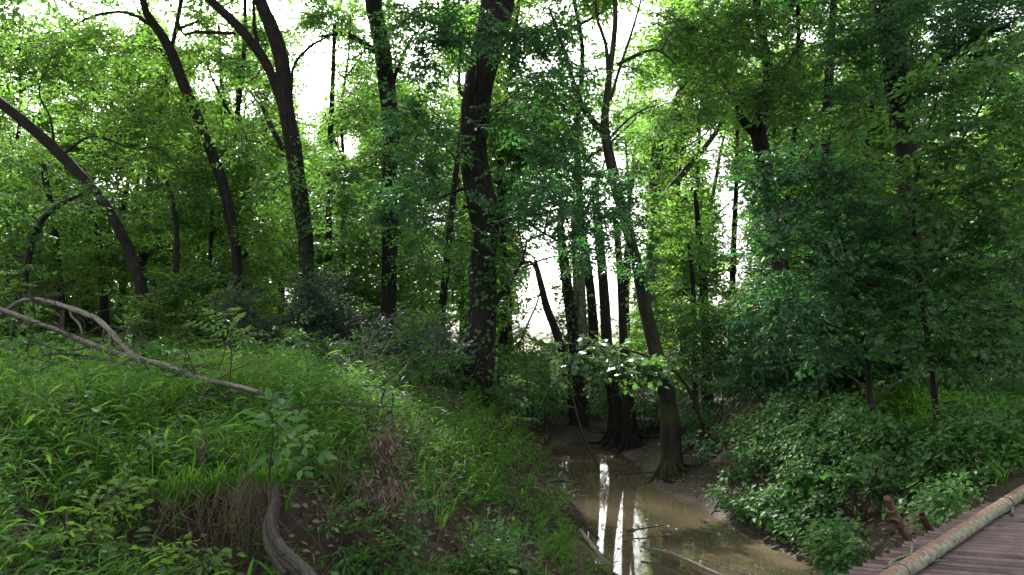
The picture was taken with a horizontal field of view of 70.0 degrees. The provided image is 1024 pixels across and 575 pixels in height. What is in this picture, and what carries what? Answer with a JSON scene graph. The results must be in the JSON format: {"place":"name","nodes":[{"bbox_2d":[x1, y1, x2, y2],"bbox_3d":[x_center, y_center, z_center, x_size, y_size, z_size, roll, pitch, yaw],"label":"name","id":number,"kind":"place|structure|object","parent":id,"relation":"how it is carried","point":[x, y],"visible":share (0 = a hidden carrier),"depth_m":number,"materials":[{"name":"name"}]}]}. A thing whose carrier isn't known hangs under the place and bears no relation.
{"place":"outdoors","nodes":[
{"label":"outdoors","id":0,"kind":"place"},
{"bbox_2d":[0,338,1023,574],"bbox_3d":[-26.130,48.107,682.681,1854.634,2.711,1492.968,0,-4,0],"label":"ground","id":1,"kind":"structure","parent":0,"point":[558,436],"depth_m":7.09,"materials":[{"name":"soil"}]},
{"bbox_2d":[0,278,60,343],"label":"undergrowth shrub","id":2,"kind":"object","parent":1,"relation":"on","point":[17,330],"visible":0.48,"depth_m":13.76,"materials":[{"name":"green plant"}]},
{"bbox_2d":[0,144,86,344],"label":"thin tree","id":3,"kind":"object","parent":1,"relation":"on","point":[53,231],"visible":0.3,"depth_m":19.18,"materials":[{"name":"green plant"}]},
{"bbox_2d":[0,312,93,370],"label":"bank bush","id":4,"kind":"object","parent":1,"relation":"on","point":[19,343],"visible":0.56,"depth_m":8.54,"materials":[{"name":"green plant"}]},
{"bbox_2d":[0,180,112,345],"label":"arching tree","id":5,"kind":"object","parent":1,"relation":"on","point":[35,235],"visible":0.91,"depth_m":13.95,"materials":[{"name":"green plant"}]},
{"bbox_2d":[0,0,127,298],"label":"woodland tree","id":6,"kind":"object","parent":1,"relation":"on","point":[22,73],"visible":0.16,"depth_m":26.07,"materials":[{"name":"green plant"}]},
{"bbox_2d":[0,483,131,574],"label":"leafy weed","id":7,"kind":"object","parent":1,"relation":"on","point":[66,519],"visible":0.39,"depth_m":3.94,"materials":[{"name":"green plant"}]},
{"bbox_2d":[26,268,120,332],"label":"undergrowth shrub","id":8,"kind":"object","parent":1,"relation":"on","point":[76,299],"visible":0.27,"depth_m":20.07,"materials":[{"name":"green plant"}]},
{"bbox_2d":[0,462,157,574],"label":"leafy weed","id":9,"kind":"object","parent":1,"relation":"on","point":[79,531],"visible":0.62,"depth_m":4.18,"materials":[{"name":"green plant"}]},
{"bbox_2d":[41,290,139,344],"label":"undergrowth shrub","id":10,"kind":"object","parent":1,"relation":"on","point":[112,321],"visible":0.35,"depth_m":19.77,"materials":[{"name":"green plant"}]},
{"bbox_2d":[46,189,146,344],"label":"thin tree","id":11,"kind":"object","parent":1,"relation":"on","point":[104,305],"visible":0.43,"depth_m":17.98,"materials":[{"name":"green plant"}]},
{"bbox_2d":[0,0,200,339],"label":"leaning tree","id":12,"kind":"object","parent":1,"relation":"on","point":[64,158],"visible":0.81,"depth_m":16.73,"materials":[{"name":"green plant"}]},
{"bbox_2d":[19,0,229,325],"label":"woodland tree","id":13,"kind":"object","parent":1,"relation":"on","point":[93,131],"visible":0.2,"depth_m":26.63,"materials":[{"name":"green plant"}]},
{"bbox_2d":[51,0,197,343],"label":"woodland tree","id":14,"kind":"object","parent":1,"relation":"on","point":[105,86],"visible":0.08,"depth_m":33.06,"materials":[{"name":"green plant"}]},
{"bbox_2d":[63,24,216,318],"bbox_3d":[-15.488,-4.129,31.844,7.315,13.924,7.410,0,-4,0],"label":"woodland tree","id":15,"kind":"object","parent":1,"relation":"on","point":[128,290],"visible":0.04,"depth_m":30.79,"materials":[{"name":"green plant"}]},
{"bbox_2d":[16,0,274,341],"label":"woodland tree","id":16,"kind":"object","parent":1,"relation":"on","point":[151,253],"visible":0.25,"depth_m":23.77,"materials":[{"name":"green plant"}]},
{"bbox_2d":[94,314,204,376],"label":"bank bush","id":17,"kind":"object","parent":1,"relation":"on","point":[172,352],"visible":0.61,"depth_m":8.46,"materials":[{"name":"green plant"}]},
{"bbox_2d":[0,284,300,428],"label":"fallen branch","id":18,"kind":"object","parent":1,"relation":"on","point":[91,344],"visible":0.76,"depth_m":6.80,"materials":[{"name":"grey wood"}]},
{"bbox_2d":[0,276,236,381],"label":"fallen branch","id":19,"kind":"object","parent":18,"relation":"attached to","point":[106,327],"visible":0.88,"depth_m":6.97,"materials":[{"name":"grey wood"}]},
{"bbox_2d":[95,278,251,356],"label":"undergrowth shrub","id":20,"kind":"object","parent":1,"relation":"on","point":[148,318],"visible":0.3,"depth_m":14.09,"materials":[{"name":"green plant"}]},
{"bbox_2d":[58,0,297,302],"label":"slender tree","id":21,"kind":"object","parent":1,"relation":"on","point":[192,107],"visible":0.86,"depth_m":16.07,"materials":[{"name":"green plant"}]},
{"bbox_2d":[132,150,224,324],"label":"thin tree","id":22,"kind":"object","parent":1,"relation":"on","point":[153,185],"visible":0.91,"depth_m":15.74,"materials":[{"name":"green plant"}]},
{"bbox_2d":[110,532,246,574],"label":"leafy weed","id":23,"kind":"object","parent":1,"relation":"on","point":[195,562],"visible":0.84,"depth_m":4.11,"materials":[{"name":"green plant"}]},
{"bbox_2d":[119,257,249,343],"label":"undergrowth shrub","id":24,"kind":"object","parent":1,"relation":"on","point":[191,278],"visible":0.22,"depth_m":15.53,"materials":[{"name":"green plant"}]},
{"bbox_2d":[0,0,385,357],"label":"forked tree","id":25,"kind":"object","parent":1,"relation":"on","point":[281,81],"visible":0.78,"depth_m":15.21,"materials":[{"name":"green plant"}]},
{"bbox_2d":[132,266,287,354],"bbox_3d":[-5.960,0.642,14.553,3.148,2.190,2.510,0,-4,0],"label":"undergrowth shrub","id":26,"kind":"object","parent":1,"relation":"on","point":[198,302],"visible":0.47,"depth_m":14.44,"materials":[{"name":"green plant"}]},
{"bbox_2d":[185,192,250,291],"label":"thin tree","id":27,"kind":"object","parent":1,"relation":"on","point":[210,250],"visible":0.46,"depth_m":18.08,"materials":[{"name":"green plant"}]},
{"bbox_2d":[132,444,309,507],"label":"overhanging grass","id":28,"kind":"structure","parent":1,"relation":"on","point":[195,480],"depth_m":4.78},
{"bbox_2d":[144,467,310,572],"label":"hanging roots","id":29,"kind":"object","parent":1,"relation":"hanging from","point":[256,493],"visible":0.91,"depth_m":4.74,"materials":[{"name":"brown plant"}]},
{"bbox_2d":[107,0,353,325],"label":"woodland tree","id":30,"kind":"object","parent":1,"relation":"on","point":[236,185],"visible":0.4,"depth_m":18.83,"materials":[{"name":"green plant"}]},
{"bbox_2d":[146,4,315,316],"bbox_3d":[-10.720,-4.144,27.884,5.928,13.779,6.591,2,-4,-27],"label":"woodland tree","id":31,"kind":"object","parent":1,"relation":"on","point":[260,96],"visible":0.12,"depth_m":27.76,"materials":[{"name":"green plant"}]},
{"bbox_2d":[184,306,286,412],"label":"ash seedling","id":32,"kind":"object","parent":1,"relation":"on","point":[244,359],"visible":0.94,"depth_m":6.56,"materials":[{"name":"green plant"}]},
{"bbox_2d":[203,317,305,362],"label":"bank bush","id":33,"kind":"object","parent":1,"relation":"on","point":[249,343],"visible":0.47,"depth_m":10.94,"materials":[{"name":"green plant"}]},
{"bbox_2d":[200,13,339,326],"bbox_3d":[-11.480,-4.986,35.223,7.080,16.176,7.961,0,-4,0],"label":"woodland tree","id":34,"kind":"object","parent":1,"relation":"on","point":[286,24],"visible":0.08,"depth_m":34.73,"materials":[{"name":"green plant"}]},
{"bbox_2d":[237,387,338,574],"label":"hickory seedling","id":35,"kind":"object","parent":1,"relation":"on","point":[286,452],"visible":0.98,"depth_m":4.78,"materials":[{"name":"green plant"}]},
{"bbox_2d":[207,255,369,355],"bbox_3d":[-4.117,0.504,13.597,2.915,2.183,1.921,1,-4,-20],"label":"grey shrub","id":36,"kind":"object","parent":1,"relation":"on","point":[314,301],"visible":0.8,"depth_m":13.49,"materials":[{"name":"green plant"}]},
{"bbox_2d":[262,481,317,574],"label":"dead root","id":37,"kind":"object","parent":1,"relation":"on","point":[288,560],"visible":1,"depth_m":4.38,"materials":[{"name":"grey wood"}]},
{"bbox_2d":[205,290,388,361],"bbox_3d":[-4.028,0.970,14.145,3.444,1.825,1.978,0,-4,0],"label":"grey shrub","id":38,"kind":"object","parent":1,"relation":"on","point":[357,317],"visible":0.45,"depth_m":13.87,"materials":[{"name":"green plant"}]},
{"bbox_2d":[0,336,601,574],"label":"bank weeds","id":39,"kind":"object","parent":1,"relation":"on","point":[143,528],"visible":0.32,"depth_m":5.86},
{"bbox_2d":[260,306,345,367],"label":"bank bush","id":40,"kind":"object","parent":1,"relation":"on","point":[301,335],"visible":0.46,"depth_m":11.48,"materials":[{"name":"green plant"}]},
{"bbox_2d":[196,426,417,545],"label":"withered leaves","id":41,"kind":"object","parent":1,"relation":"on","point":[386,445],"visible":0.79,"depth_m":5.79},
{"bbox_2d":[0,326,631,574],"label":"bank grass","id":42,"kind":"structure","parent":1,"relation":"on","point":[60,386],"depth_m":6.09,"materials":[{"name":"plant"}]},
{"bbox_2d":[280,0,378,305],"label":"thin tree","id":43,"kind":"object","parent":1,"relation":"on","point":[334,64],"visible":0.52,"depth_m":27.30,"materials":[{"name":"green plant"}]},
{"bbox_2d":[250,0,431,322],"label":"woodland tree","id":44,"kind":"object","parent":1,"relation":"on","point":[343,11],"visible":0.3,"depth_m":28.82,"materials":[{"name":"green plant"}]},
{"bbox_2d":[313,327,388,377],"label":"bank bush","id":45,"kind":"object","parent":1,"relation":"on","point":[355,350],"visible":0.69,"depth_m":11.35,"materials":[{"name":"green plant"}]},
{"bbox_2d":[303,313,421,385],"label":"shrub","id":46,"kind":"object","parent":1,"relation":"on","point":[346,365],"visible":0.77,"depth_m":10.38,"materials":[{"name":"plant"}]},
{"bbox_2d":[269,0,458,354],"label":"straight tree","id":47,"kind":"object","parent":1,"relation":"on","point":[384,59],"visible":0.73,"depth_m":16.89,"materials":[{"name":"green plant"}]},
{"bbox_2d":[305,496,455,574],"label":"leafy weed","id":48,"kind":"object","parent":1,"relation":"on","point":[399,551],"visible":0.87,"depth_m":5.23,"materials":[{"name":"green leaf"},{"name":"twig bark"}]},
{"bbox_2d":[339,360,421,419],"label":"bank bush","id":49,"kind":"object","parent":1,"relation":"on","point":[391,409],"visible":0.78,"depth_m":7.93,"materials":[{"name":"green plant"}]},
{"bbox_2d":[313,0,452,326],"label":"woodland tree","id":50,"kind":"object","parent":1,"relation":"on","point":[435,107],"visible":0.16,"depth_m":31.91,"materials":[{"name":"green plant"}]},
{"bbox_2d":[332,62,460,320],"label":"woodland tree","id":51,"kind":"object","parent":1,"relation":"on","point":[401,231],"visible":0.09,"depth_m":36.94,"materials":[{"name":"green plant"}]},
{"bbox_2d":[315,305,485,379],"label":"grey shrub","id":52,"kind":"object","parent":1,"relation":"on","point":[446,333],"visible":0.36,"depth_m":13.10,"materials":[{"name":"green plant"}]},
{"bbox_2d":[376,304,474,387],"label":"bank bush","id":53,"kind":"object","parent":1,"relation":"on","point":[423,356],"visible":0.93,"depth_m":11.43,"materials":[{"name":"green plant"}]},
{"bbox_2d":[415,133,470,341],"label":"thin tree","id":54,"kind":"object","parent":1,"relation":"on","point":[448,266],"visible":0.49,"depth_m":17.98,"materials":[{"name":"green plant"}]},
{"bbox_2d":[366,0,531,345],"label":"woodland tree","id":55,"kind":"object","parent":1,"relation":"on","point":[442,54],"visible":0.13,"depth_m":31.00,"materials":[{"name":"green plant"}]},
{"bbox_2d":[440,518,522,574],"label":"leafy weed","id":56,"kind":"object","parent":1,"relation":"on","point":[477,556],"visible":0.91,"depth_m":6.04,"materials":[{"name":"green leaf"},{"name":"twig bark"}]},
{"bbox_2d":[396,0,598,381],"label":"woodland tree","id":57,"kind":"object","parent":1,"relation":"on","point":[510,328],"visible":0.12,"depth_m":25.91,"materials":[{"name":"green plant"}]},
{"bbox_2d":[410,0,599,383],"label":"woodland tree","id":58,"kind":"object","parent":1,"relation":"on","point":[502,252],"visible":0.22,"depth_m":22.03,"materials":[{"name":"green plant"}]},
{"bbox_2d":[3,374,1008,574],"bbox_3d":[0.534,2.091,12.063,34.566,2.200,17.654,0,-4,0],"label":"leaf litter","id":59,"kind":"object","parent":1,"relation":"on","point":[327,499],"visible":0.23,"depth_m":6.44,"materials":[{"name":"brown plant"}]},
{"bbox_2d":[476,510,542,574],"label":"leafy weed","id":60,"kind":"object","parent":1,"relation":"on","point":[522,571],"visible":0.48,"depth_m":6.56,"materials":[{"name":"green leaf"},{"name":"twig bark"}]},
{"bbox_2d":[481,371,539,432],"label":"bank bush","id":61,"kind":"object","parent":1,"relation":"on","point":[497,392],"visible":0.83,"depth_m":12.25,"materials":[{"name":"green plant"}]},
{"bbox_2d":[352,0,672,424],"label":"thick tree","id":62,"kind":"object","parent":1,"relation":"on","point":[489,38],"visible":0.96,"depth_m":12.12,"materials":[{"name":"green plant"}]},
{"bbox_2d":[495,305,578,432],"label":"bankside shrub","id":63,"kind":"object","parent":1,"relation":"on","point":[505,366],"visible":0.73,"depth_m":15.17,"materials":[{"name":"green plant"}]},
{"bbox_2d":[496,242,591,431],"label":"bent tree","id":64,"kind":"object","parent":1,"relation":"on","point":[557,336],"visible":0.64,"depth_m":17.39,"materials":[{"name":"brown plant"}]},
{"bbox_2d":[538,223,592,417],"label":"tangled tree","id":65,"kind":"object","parent":1,"relation":"on","point":[570,316],"visible":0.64,"depth_m":18.18,"materials":[{"name":"brown plant"}]},
{"bbox_2d":[570,207,593,403],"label":"grey tree","id":66,"kind":"object","parent":1,"relation":"on","point":[580,304],"visible":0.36,"depth_m":20.37,"materials":[{"name":"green plant"}]},
{"bbox_2d":[460,0,706,399],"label":"woodland tree","id":67,"kind":"object","parent":1,"relation":"on","point":[605,7],"visible":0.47,"depth_m":22.11,"materials":[{"name":"green plant"}]},
{"bbox_2d":[576,182,659,451],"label":"tree","id":68,"kind":"object","parent":1,"relation":"on","point":[611,437],"visible":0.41,"depth_m":16.21,"materials":[{"name":"brown plant"}]},
{"bbox_2d":[530,332,708,446],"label":"maple sapling","id":69,"kind":"object","parent":1,"relation":"on","point":[609,366],"visible":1,"depth_m":11.06,"materials":[{"name":"green plant"}]},
{"bbox_2d":[533,0,711,482],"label":"leaning creek tree","id":70,"kind":"object","parent":1,"relation":"on","point":[671,462],"visible":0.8,"depth_m":12.36,"materials":[{"name":"green plant"}]},
{"bbox_2d":[496,275,755,397],"bbox_3d":[3.641,1.590,22.420,8.789,4.003,4.541,-1,-4,14],"label":"distant thicket","id":71,"kind":"object","parent":1,"relation":"on","point":[642,347],"visible":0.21,"depth_m":22.17,"materials":[{"name":"green plant"}]},
{"bbox_2d":[587,211,683,453],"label":"twin tree","id":72,"kind":"object","parent":1,"relation":"on","point":[632,433],"visible":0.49,"depth_m":15.35,"materials":[{"name":"brown plant"}]},
{"bbox_2d":[558,42,713,359],"bbox_3d":[5.459,-3.511,33.487,7.435,15.234,5.617,0,-4,0],"label":"woodland tree","id":73,"kind":"object","parent":1,"relation":"on","point":[628,320],"visible":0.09,"depth_m":33.32,"materials":[{"name":"green plant"}]},
{"bbox_2d":[587,385,714,437],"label":"bank bush","id":74,"kind":"object","parent":1,"relation":"on","point":[650,422],"visible":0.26,"depth_m":16.00,"materials":[{"name":"green plant"}]},
{"bbox_2d":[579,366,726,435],"bbox_3d":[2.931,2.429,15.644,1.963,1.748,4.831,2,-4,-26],"label":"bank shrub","id":75,"kind":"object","parent":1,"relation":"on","point":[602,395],"visible":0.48,"depth_m":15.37,"materials":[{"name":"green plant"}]},
{"bbox_2d":[598,5,761,374],"bbox_3d":[6.616,-3.456,29.125,6.207,14.820,7.390,1,-4,-19],"label":"woodland tree","id":76,"kind":"object","parent":1,"relation":"on","point":[673,270],"visible":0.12,"depth_m":28.85,"materials":[{"name":"green plant"}]},
{"bbox_2d":[664,242,709,408],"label":"thin tree","id":77,"kind":"object","parent":1,"relation":"on","point":[692,275],"visible":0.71,"depth_m":19.05,"materials":[{"name":"green plant"}]},
{"bbox_2d":[610,0,784,378],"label":"pale forked tree","id":78,"kind":"object","parent":1,"relation":"on","point":[673,78],"visible":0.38,"depth_m":25.23,"materials":[{"name":"green plant"}]},
{"bbox_2d":[665,190,738,405],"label":"shaded tree","id":79,"kind":"object","parent":1,"relation":"on","point":[699,236],"visible":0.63,"depth_m":19.68,"materials":[{"name":"green plant"}]},
{"bbox_2d":[680,400,731,465],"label":"bank bush","id":80,"kind":"object","parent":1,"relation":"on","point":[695,436],"visible":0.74,"depth_m":12.54,"materials":[{"name":"green plant"}]},
{"bbox_2d":[625,28,787,360],"bbox_3d":[8.220,-3.780,31.968,6.962,15.619,7.377,0,-4,0],"label":"woodland tree","id":81,"kind":"object","parent":1,"relation":"on","point":[664,281],"visible":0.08,"depth_m":30.79,"materials":[{"name":"green plant"}]},
{"bbox_2d":[655,289,778,437],"bbox_3d":[3.485,1.429,13.232,1.831,2.794,2.616,3,-5,-39],"label":"creekside bush","id":82,"kind":"object","parent":1,"relation":"on","point":[704,327],"visible":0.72,"depth_m":13.06,"materials":[{"name":"green plant"}]},
{"bbox_2d":[663,74,772,362],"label":"woodland tree","id":83,"kind":"object","parent":1,"relation":"on","point":[712,194],"visible":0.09,"depth_m":36.48,"materials":[{"name":"green plant"}]},
{"bbox_2d":[685,129,762,367],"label":"thin tree","id":84,"kind":"object","parent":1,"relation":"on","point":[732,272],"visible":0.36,"depth_m":27.98,"materials":[{"name":"leaf"},{"name":"twig bark"},{"name":"bark"}]},
{"bbox_2d":[638,0,842,403],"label":"rough barked tree","id":85,"kind":"object","parent":1,"relation":"on","point":[756,128],"visible":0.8,"depth_m":13.88,"materials":[{"name":"green plant"}]},
{"bbox_2d":[703,300,827,409],"bbox_3d":[4.048,1.167,11.713,1.226,1.967,2.064,3,-5,-34],"label":"hanging bush","id":86,"kind":"object","parent":1,"relation":"on","point":[743,390],"visible":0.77,"depth_m":11.68,"materials":[{"name":"green plant"}]},
{"bbox_2d":[709,30,845,317],"bbox_3d":[11.534,-3.712,31.234,7.411,15.115,7.347,-4,-5,43],"label":"woodland tree","id":87,"kind":"object","parent":1,"relation":"on","point":[768,134],"visible":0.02,"depth_m":31.20,"materials":[{"name":"green plant"}]},
{"bbox_2d":[652,0,932,342],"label":"woodland tree","id":88,"kind":"object","parent":1,"relation":"on","point":[788,194],"visible":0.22,"depth_m":20.99,"materials":[{"name":"leaf"},{"name":"twig bark"},{"name":"bark"}]},
{"bbox_2d":[753,446,841,535],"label":"bank bush","id":89,"kind":"object","parent":1,"relation":"on","point":[810,474],"visible":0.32,"depth_m":8.76,"materials":[{"name":"green plant"}]},
{"bbox_2d":[748,0,886,291],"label":"thin tree","id":90,"kind":"object","parent":1,"relation":"on","point":[856,120],"visible":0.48,"depth_m":17.70,"materials":[{"name":"green plant"}]},
{"bbox_2d":[709,119,943,415],"bbox_3d":[4.325,0.135,10.039,2.861,4.325,3.407,-1,-4,21],"label":"elm sapling","id":91,"kind":"object","parent":1,"relation":"on","point":[812,315],"visible":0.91,"depth_m":9.29,"materials":[{"name":"green plant"}]},
{"bbox_2d":[638,366,1023,574],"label":"bank vines","id":92,"kind":"object","parent":1,"relation":"on","point":[834,541],"visible":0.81,"depth_m":8.60,"materials":[{"name":"plant"}]},
{"bbox_2d":[771,272,942,398],"bbox_3d":[5.552,0.890,11.673,2.861,2.353,1.757,2,-4,-21],"label":"undergrowth shrub","id":93,"kind":"object","parent":1,"relation":"on","point":[850,360],"visible":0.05,"depth_m":11.44,"materials":[{"name":"green plant"}]},
{"bbox_2d":[805,448,915,522],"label":"bank bush","id":94,"kind":"object","parent":1,"relation":"on","point":[865,473],"visible":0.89,"depth_m":8.04,"materials":[{"name":"leaf"},{"name":"twig bark"}]},
{"bbox_2d":[698,0,1023,325],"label":"ivy covered tree","id":95,"kind":"object","parent":1,"relation":"on","point":[888,33],"visible":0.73,"depth_m":12.44,"materials":[{"name":"green plant"}]},
{"bbox_2d":[752,297,999,407],"bbox_3d":[5.620,1.242,11.390,3.840,2.189,2.402,0,-4,0],"label":"undergrowth shrub","id":96,"kind":"object","parent":1,"relation":"on","point":[807,382],"visible":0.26,"depth_m":11.03,"materials":[{"name":"green plant"}]},
{"bbox_2d":[772,0,1006,253],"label":"woodland tree","id":97,"kind":"object","parent":1,"relation":"on","point":[890,205],"visible":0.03,"depth_m":24.82,"materials":[{"name":"green plant"}]},
{"bbox_2d":[789,0,990,278],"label":"woodland tree","id":98,"kind":"object","parent":1,"relation":"on","point":[872,108],"visible":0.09,"depth_m":22.32,"materials":[{"name":"green plant"}]},
{"bbox_2d":[767,373,1023,498],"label":"bank grass","id":99,"kind":"structure","parent":1,"relation":"on","point":[914,403],"depth_m":9.36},
{"bbox_2d":[834,17,1023,423],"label":"elm sapling","id":100,"kind":"object","parent":1,"relation":"on","point":[925,360],"visible":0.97,"depth_m":8.48,"materials":[{"name":"green plant"}]},
{"bbox_2d":[837,484,1023,574],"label":"wooden bridge","id":101,"kind":"structure","parent":1,"relation":"on","point":[977,538],"depth_m":5.00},
{"bbox_2d":[895,23,1023,284],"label":"woodland tree","id":102,"kind":"object","parent":1,"relation":"on","point":[980,115],"visible":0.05,"depth_m":26.01,"materials":[{"name":"green plant"}]},
{"bbox_2d":[907,432,1023,483],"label":"bank bush","id":103,"kind":"object","parent":1,"relation":"on","point":[958,455],"visible":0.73,"depth_m":7.52,"materials":[{"name":"leaf"},{"name":"twig bark"}]},
{"bbox_2d":[943,0,1023,285],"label":"woodland tree","id":104,"kind":"object","parent":1,"relation":"on","point":[1003,144],"visible":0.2,"depth_m":22.12,"materials":[{"name":"green plant"}]},
{"bbox_2d":[0,0,1023,337],"label":"sky","id":105,"kind":"structure","parent":0,"point":[623,31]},
{"bbox_2d":[543,443,821,574],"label":"creek water","id":106,"kind":"structure","parent":0,"point":[625,505],"depth_m":9.16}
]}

